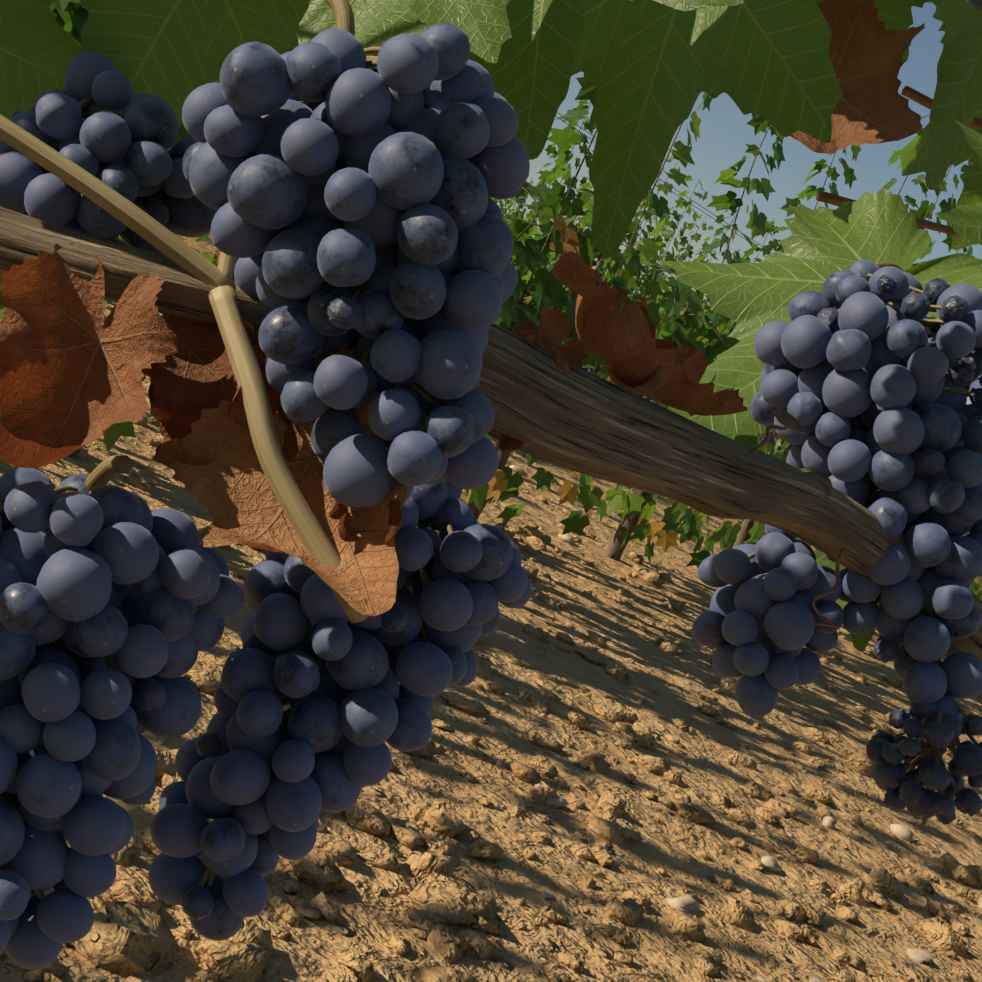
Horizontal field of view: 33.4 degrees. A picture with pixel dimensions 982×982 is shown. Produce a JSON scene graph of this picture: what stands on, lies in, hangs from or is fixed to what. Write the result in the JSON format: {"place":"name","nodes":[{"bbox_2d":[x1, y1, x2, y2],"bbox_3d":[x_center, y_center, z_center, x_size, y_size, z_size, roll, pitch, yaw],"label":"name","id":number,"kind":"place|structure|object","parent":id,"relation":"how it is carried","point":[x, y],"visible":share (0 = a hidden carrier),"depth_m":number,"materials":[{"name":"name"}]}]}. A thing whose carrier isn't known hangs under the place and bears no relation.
{"place":"outdoors","nodes":[
{"label":"outdoors","id":0,"kind":"place"},
{"bbox_2d":[0,233,981,981],"bbox_3d":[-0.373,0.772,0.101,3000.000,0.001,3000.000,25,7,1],"label":"vineyard ground","id":1,"kind":"structure","parent":0,"point":[370,919],"depth_m":3.44,"materials":[{"name":"soil"}]},
{"bbox_2d":[0,0,198,451],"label":"vine leaves","id":2,"kind":"object","parent":1,"relation":"on","point":[72,16],"depth_m":3.72,"materials":[{"name":"green plant"}]},
{"bbox_2d":[118,144,217,266],"bbox_3d":[-1.444,-1.930,7.969,0.644,2.162,1.024,30,8,33],"label":"grapevine","id":3,"kind":"object","parent":1,"relation":"on","point":[204,237],"depth_m":8.26,"materials":[{"name":"green plant"}]},
{"bbox_2d":[213,249,219,264],"bbox_3d":[-0.815,-1.811,8.936,0.634,2.239,1.094,30,8,33],"label":"vine wood","id":4,"kind":"object","parent":1,"relation":"on","point":[217,254],"depth_m":8.68,"materials":[{"name":"green plant"}]},
{"bbox_2d":[200,196,490,422],"bbox_3d":[-0.249,-1.101,4.800,0.686,2.454,0.972,30,8,33],"label":"grapevine","id":5,"kind":"object","parent":1,"relation":"on","point":[209,257],"depth_m":4.61,"materials":[{"name":"green plant"}]},
{"bbox_2d":[0,304,981,981],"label":"soil clods","id":6,"kind":"object","parent":1,"relation":"on","point":[128,934],"visible":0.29,"depth_m":2.81,"materials":[{"name":"brown soil"}]},
{"bbox_2d":[499,200,509,213],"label":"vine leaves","id":7,"kind":"object","parent":1,"relation":"on","point":[508,202],"depth_m":29.66,"materials":[{"name":"green plant"}]},
{"bbox_2d":[494,175,528,222],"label":"grapevine","id":8,"kind":"object","parent":1,"relation":"on","point":[501,204],"depth_m":9.97,"materials":[{"name":"green plant"}]},
{"bbox_2d":[514,207,532,219],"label":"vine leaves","id":9,"kind":"object","parent":1,"relation":"on","point":[517,209],"depth_m":30.18,"materials":[{"name":"green plant"}]},
{"bbox_2d":[505,195,542,235],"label":"grapevine","id":10,"kind":"object","parent":1,"relation":"on","point":[524,201],"depth_m":25.01,"materials":[{"name":"green plant"}]},
{"bbox_2d":[503,179,545,262],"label":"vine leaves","id":11,"kind":"object","parent":1,"relation":"on","point":[523,195],"visible":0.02,"depth_m":20.10,"materials":[{"name":"green plant"}]},
{"bbox_2d":[491,143,568,265],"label":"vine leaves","id":12,"kind":"object","parent":1,"relation":"on","point":[549,149],"depth_m":15.36,"materials":[{"name":"green plant"}]},
{"bbox_2d":[511,89,596,308],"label":"vine leaves","id":13,"kind":"object","parent":1,"relation":"on","point":[566,178],"visible":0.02,"depth_m":10.44,"materials":[{"name":"green plant"}]},
{"bbox_2d":[521,176,595,307],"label":"grapevine","id":14,"kind":"object","parent":1,"relation":"on","point":[583,180],"depth_m":15.89,"materials":[{"name":"green plant"}]},
{"bbox_2d":[145,465,981,981],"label":"field stones","id":15,"kind":"object","parent":1,"relation":"on","point":[687,903],"visible":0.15,"depth_m":3.21,"materials":[{"name":"beige stone"}]},
{"bbox_2d":[463,77,711,536],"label":"vine leaves","id":16,"kind":"object","parent":1,"relation":"on","point":[546,287],"visible":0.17,"depth_m":5.60,"materials":[{"name":"green plant"}]},
{"bbox_2d":[592,258,628,295],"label":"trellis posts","id":17,"kind":"object","parent":1,"relation":"on","point":[598,263],"depth_m":11.16,"materials":[{"name":"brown wood"}]},
{"bbox_2d":[170,112,776,340],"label":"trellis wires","id":18,"kind":"object","parent":17,"relation":"attached to","point":[622,243],"visible":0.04,"depth_m":6.06,"materials":[{"name":"grey metal"}]},
{"bbox_2d":[585,196,683,382],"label":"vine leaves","id":19,"kind":"object","parent":1,"relation":"on","point":[674,225],"depth_m":17.16,"materials":[{"name":"green plant"}]},
{"bbox_2d":[606,248,665,379],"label":"grapevine","id":20,"kind":"object","parent":1,"relation":"on","point":[649,297],"depth_m":23.24,"materials":[{"name":"green plant"}]},
{"bbox_2d":[582,155,707,383],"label":"vine leaves","id":21,"kind":"object","parent":1,"relation":"on","point":[681,202],"visible":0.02,"depth_m":11.74,"materials":[{"name":"green plant"}]},
{"bbox_2d":[596,213,721,378],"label":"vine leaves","id":22,"kind":"object","parent":1,"relation":"on","point":[689,252],"visible":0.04,"depth_m":17.72,"materials":[{"name":"green plant"}]},
{"bbox_2d":[578,113,860,566],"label":"vine leaves","id":23,"kind":"object","parent":1,"relation":"on","point":[635,525],"visible":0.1,"depth_m":6.47,"materials":[{"name":"green plant"}]},
{"bbox_2d":[662,205,779,408],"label":"vine leaves","id":24,"kind":"object","parent":1,"relation":"on","point":[774,243],"visible":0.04,"depth_m":12.64,"materials":[{"name":"green plant"}]},
{"bbox_2d":[705,248,750,341],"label":"grapevine","id":25,"kind":"object","parent":1,"relation":"on","point":[738,250],"depth_m":18.68,"materials":[{"name":"green plant"}]},
{"bbox_2d":[737,434,777,453],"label":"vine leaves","id":26,"kind":"object","parent":1,"relation":"on","point":[771,450],"depth_m":20.95,"materials":[{"name":"green plant"}]},
{"bbox_2d":[740,434,784,455],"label":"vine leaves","id":27,"kind":"object","parent":1,"relation":"on","point":[778,444],"depth_m":14.44,"materials":[{"name":"green plant"}]},
{"bbox_2d":[663,115,972,553],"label":"vine leaves","id":28,"kind":"object","parent":1,"relation":"on","point":[743,533],"visible":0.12,"depth_m":7.62,"materials":[{"name":"green plant"}]},
{"bbox_2d":[794,222,972,564],"bbox_3d":[2.131,-0.379,8.414,0.644,2.268,1.024,30,8,33],"label":"grapevine","id":29,"kind":"object","parent":1,"relation":"on","point":[948,242],"depth_m":8.10,"materials":[{"name":"green plant"}]},
{"bbox_2d":[962,535,981,598],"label":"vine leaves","id":30,"kind":"object","parent":1,"relation":"on","point":[975,588],"visible":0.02,"depth_m":10.20,"materials":[{"name":"green plant"}]},
{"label":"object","id":31,"kind":"object","parent":1,"relation":"on","visible":0},
{"bbox_2d":[0,207,981,660],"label":"vine branch","id":32,"kind":"object","parent":31,"relation":"attached to","point":[546,409],"visible":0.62,"depth_m":0.46,"materials":[{"name":"brown plant"}]},
{"bbox_2d":[0,274,3,307],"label":"leaf edge","id":33,"kind":"object","parent":32,"relation":"attached to","point":[1,294],"visible":0.04,"depth_m":0.46,"materials":[{"name":"green plant"}]},
{"bbox_2d":[0,0,80,119],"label":"dark leaf","id":34,"kind":"object","parent":32,"relation":"attached to","point":[40,50],"visible":0.81,"depth_m":0.50,"materials":[{"name":"green plant"}]},
{"bbox_2d":[0,242,177,467],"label":"dried leaf","id":35,"kind":"object","parent":32,"relation":"attached to","point":[73,363],"visible":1,"depth_m":0.40,"materials":[{"name":"brown plant"}]},
{"bbox_2d":[0,52,217,301],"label":"grape cluster","id":36,"kind":"object","parent":32,"relation":"attached to","point":[96,118],"visible":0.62,"depth_m":0.44,"materials":[{"name":"food"}]},
{"bbox_2d":[0,114,235,287],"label":"cane","id":37,"kind":"object","parent":32,"relation":"attached to","point":[173,247],"visible":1,"depth_m":0.41,"materials":[{"name":"beige plant"}]},
{"bbox_2d":[0,455,243,968],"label":"grape cluster","id":38,"kind":"object","parent":32,"relation":"attached to","point":[118,604],"visible":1,"depth_m":0.39,"materials":[{"name":"food"}]},
{"bbox_2d":[80,0,309,127],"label":"dark leaf","id":39,"kind":"object","parent":32,"relation":"attached to","point":[173,54],"visible":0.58,"depth_m":0.51,"materials":[{"name":"green plant"}]},
{"bbox_2d":[142,291,255,416],"bbox_3d":[-0.073,-0.034,0.406,0.036,0.031,0.018,29,8,31],"label":"dried leaf","id":40,"kind":"object","parent":32,"relation":"attached to","point":[193,375],"visible":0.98,"depth_m":0.41,"materials":[{"name":"orange plant"}]},
{"bbox_2d":[148,314,302,467],"bbox_3d":[-0.067,-0.026,0.411,0.036,0.045,0.047,22,8,-25],"label":"dried leaf","id":41,"kind":"object","parent":32,"relation":"attached to","point":[174,430],"visible":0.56,"depth_m":0.41,"materials":[{"name":"brown plant"}]},
{"bbox_2d":[218,251,238,279],"bbox_3d":[-0.053,-0.082,0.421,0.018,0.065,0.027,29,8,29],"label":"cane","id":42,"kind":"object","parent":32,"relation":"attached to","point":[226,264],"visible":0.06,"depth_m":0.41,"materials":[{"name":"beige plant"}]},
{"bbox_2d":[208,285,367,622],"bbox_3d":[-0.051,-0.010,0.397,0.076,0.058,0.012,28,8,23],"label":"cane","id":43,"kind":"object","parent":32,"relation":"attached to","point":[305,523],"visible":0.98,"depth_m":0.39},
{"bbox_2d":[170,340,422,615],"bbox_3d":[-0.042,-0.008,0.383,0.040,0.054,0.069,19,9,-42],"label":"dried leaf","id":44,"kind":"object","parent":32,"relation":"attached to","point":[230,486],"visible":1,"depth_m":0.40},
{"bbox_2d":[329,485,407,543],"bbox_3d":[-0.030,0.003,0.392,0.021,0.020,0.014,27,7,16],"label":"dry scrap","id":45,"kind":"object","parent":44,"relation":"attached to","point":[347,533],"visible":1,"depth_m":0.39,"materials":[{"name":"brown plant"}]},
{"bbox_2d":[148,479,531,940],"bbox_3d":[-0.042,0.054,0.476,0.078,0.157,0.090,25,7,1],"label":"grape cluster","id":46,"kind":"object","parent":32,"relation":"hanging from","point":[265,777],"visible":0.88,"depth_m":0.45,"materials":[{"name":"food"}]},
{"bbox_2d":[182,0,529,507],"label":"grape cluster","id":47,"kind":"object","parent":32,"relation":"attached to","point":[341,181],"visible":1,"depth_m":0.38,"materials":[{"name":"food"}]},
{"bbox_2d":[498,439,523,453],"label":"dried leaf","id":48,"kind":"object","parent":32,"relation":"attached to","point":[506,447],"visible":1,"depth_m":0.44,"materials":[{"name":"brown plant"}]},
{"bbox_2d":[514,308,588,373],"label":"dried leaf","id":49,"kind":"object","parent":32,"relation":"on","point":[550,334],"visible":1,"depth_m":0.45,"materials":[{"name":"brown plant"}]},
{"bbox_2d":[360,0,743,159],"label":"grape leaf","id":50,"kind":"object","parent":32,"relation":"attached to","point":[530,71],"visible":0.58,"depth_m":0.46,"materials":[{"name":"green plant"}]},
{"bbox_2d":[295,0,511,62],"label":"leaf","id":51,"kind":"object","parent":50,"relation":"attached to","point":[484,25],"visible":0.65,"depth_m":0.43,"materials":[{"name":"green plant"}]},
{"bbox_2d":[553,246,657,360],"bbox_3d":[0.034,-0.054,0.483,0.036,0.027,0.050,25,7,1],"label":"dried leaf","id":52,"kind":"object","parent":32,"relation":"on","point":[605,328],"visible":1,"depth_m":0.48,"materials":[{"name":"brown plant"}]},
{"bbox_2d":[605,354,677,390],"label":"dried leaf","id":53,"kind":"object","parent":32,"relation":"on","point":[659,379],"visible":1,"depth_m":0.49,"materials":[{"name":"brown plant"}]},
{"bbox_2d":[605,339,746,415],"bbox_3d":[0.059,-0.036,0.506,0.046,0.021,0.046,25,7,1],"label":"dried leaf","id":54,"kind":"object","parent":32,"relation":"on","point":[682,389],"visible":0.92,"depth_m":0.50,"materials":[{"name":"brown plant"}]},
{"bbox_2d":[571,0,842,257],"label":"grape leaf","id":55,"kind":"object","parent":32,"relation":"attached to","point":[651,70],"visible":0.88,"depth_m":0.48,"materials":[{"name":"green plant"}]},
{"bbox_2d":[692,524,843,716],"bbox_3d":[0.103,0.041,0.602,0.058,0.078,0.059,25,7,1],"label":"grape cluster","id":56,"kind":"object","parent":32,"relation":"attached to","point":[756,621],"visible":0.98,"depth_m":0.59,"materials":[{"name":"blue food"}]},
{"bbox_2d":[747,406,804,452],"bbox_3d":[0.090,-0.015,0.521,0.015,0.024,0.014,25,7,1],"label":"tendril","id":57,"kind":"object","parent":32,"relation":"on","point":[779,416],"visible":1,"depth_m":0.52},
{"bbox_2d":[797,468,832,534],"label":"vine stem","id":58,"kind":"object","parent":32,"relation":"attached to","point":[824,480],"visible":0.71,"depth_m":0.55,"materials":[{"name":"brown plant"}]},
{"bbox_2d":[660,187,981,435],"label":"leaf","id":59,"kind":"object","parent":32,"relation":"attached to","point":[821,244],"visible":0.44,"depth_m":0.73,"materials":[{"name":"green plant"}]},
{"bbox_2d":[816,190,960,236],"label":"shoot","id":60,"kind":"object","parent":59,"relation":"attached to","point":[829,198],"visible":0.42,"depth_m":0.82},
{"bbox_2d":[812,548,846,627],"bbox_3d":[0.120,0.032,0.562,0.011,0.033,0.016,25,7,1],"label":"tendril","id":61,"kind":"object","parent":32,"relation":"attached to","point":[837,568],"visible":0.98,"depth_m":0.56},
{"bbox_2d":[814,548,879,651],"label":"leaf","id":62,"kind":"object","parent":32,"relation":"attached to","point":[860,642],"visible":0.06,"depth_m":0.63,"materials":[{"name":"green plant"}]},
{"bbox_2d":[750,259,981,729],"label":"grape cluster","id":63,"kind":"object","parent":32,"relation":"attached to","point":[859,358],"visible":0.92,"depth_m":0.58,"materials":[{"name":"blue food"}]},
{"bbox_2d":[942,119,981,244],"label":"leaf","id":64,"kind":"object","parent":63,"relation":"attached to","point":[964,221],"visible":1,"depth_m":0.62,"materials":[{"name":"green plant"}]},
{"bbox_2d":[866,689,981,824],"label":"grape cluster","id":65,"kind":"object","parent":32,"relation":"attached to","point":[925,750],"visible":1,"depth_m":0.58,"materials":[{"name":"blue food"}]},
{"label":"canopy shoots","id":66,"kind":"object","parent":32,"relation":"attached to","visible":0},
{"bbox_2d":[900,103,981,249],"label":"leaf","id":67,"kind":"object","parent":66,"relation":"attached to","point":[914,152],"visible":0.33,"depth_m":0.96,"materials":[{"name":"green plant"}]},
{"bbox_2d":[901,85,981,128],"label":"shoot","id":68,"kind":"object","parent":67,"relation":"attached to","point":[917,96],"visible":0.56,"depth_m":0.89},
{"bbox_2d":[925,0,981,189],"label":"dark leaf","id":69,"kind":"object","parent":66,"relation":"attached to","point":[958,94],"visible":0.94,"depth_m":0.78,"materials":[{"name":"green plant"}]},
{"bbox_2d":[789,0,924,154],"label":"dry leaf","id":70,"kind":"object","parent":69,"relation":"attached to","point":[867,50],"visible":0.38,"depth_m":0.78,"materials":[{"name":"brown plant"}]},
{"bbox_2d":[815,0,931,76],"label":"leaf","id":71,"kind":"object","parent":69,"relation":"attached to","point":[894,14],"visible":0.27,"depth_m":0.85,"materials":[{"name":"plant"}]},
{"bbox_2d":[967,0,981,10],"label":"grape cluster","id":72,"kind":"object","parent":66,"relation":"attached to","point":[976,4],"visible":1,"depth_m":0.61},
{"bbox_2d":[496,2,981,403],"label":"sky","id":73,"kind":"structure","parent":0,"point":[725,132],"materials":[{"name":"blue"}]}
]}

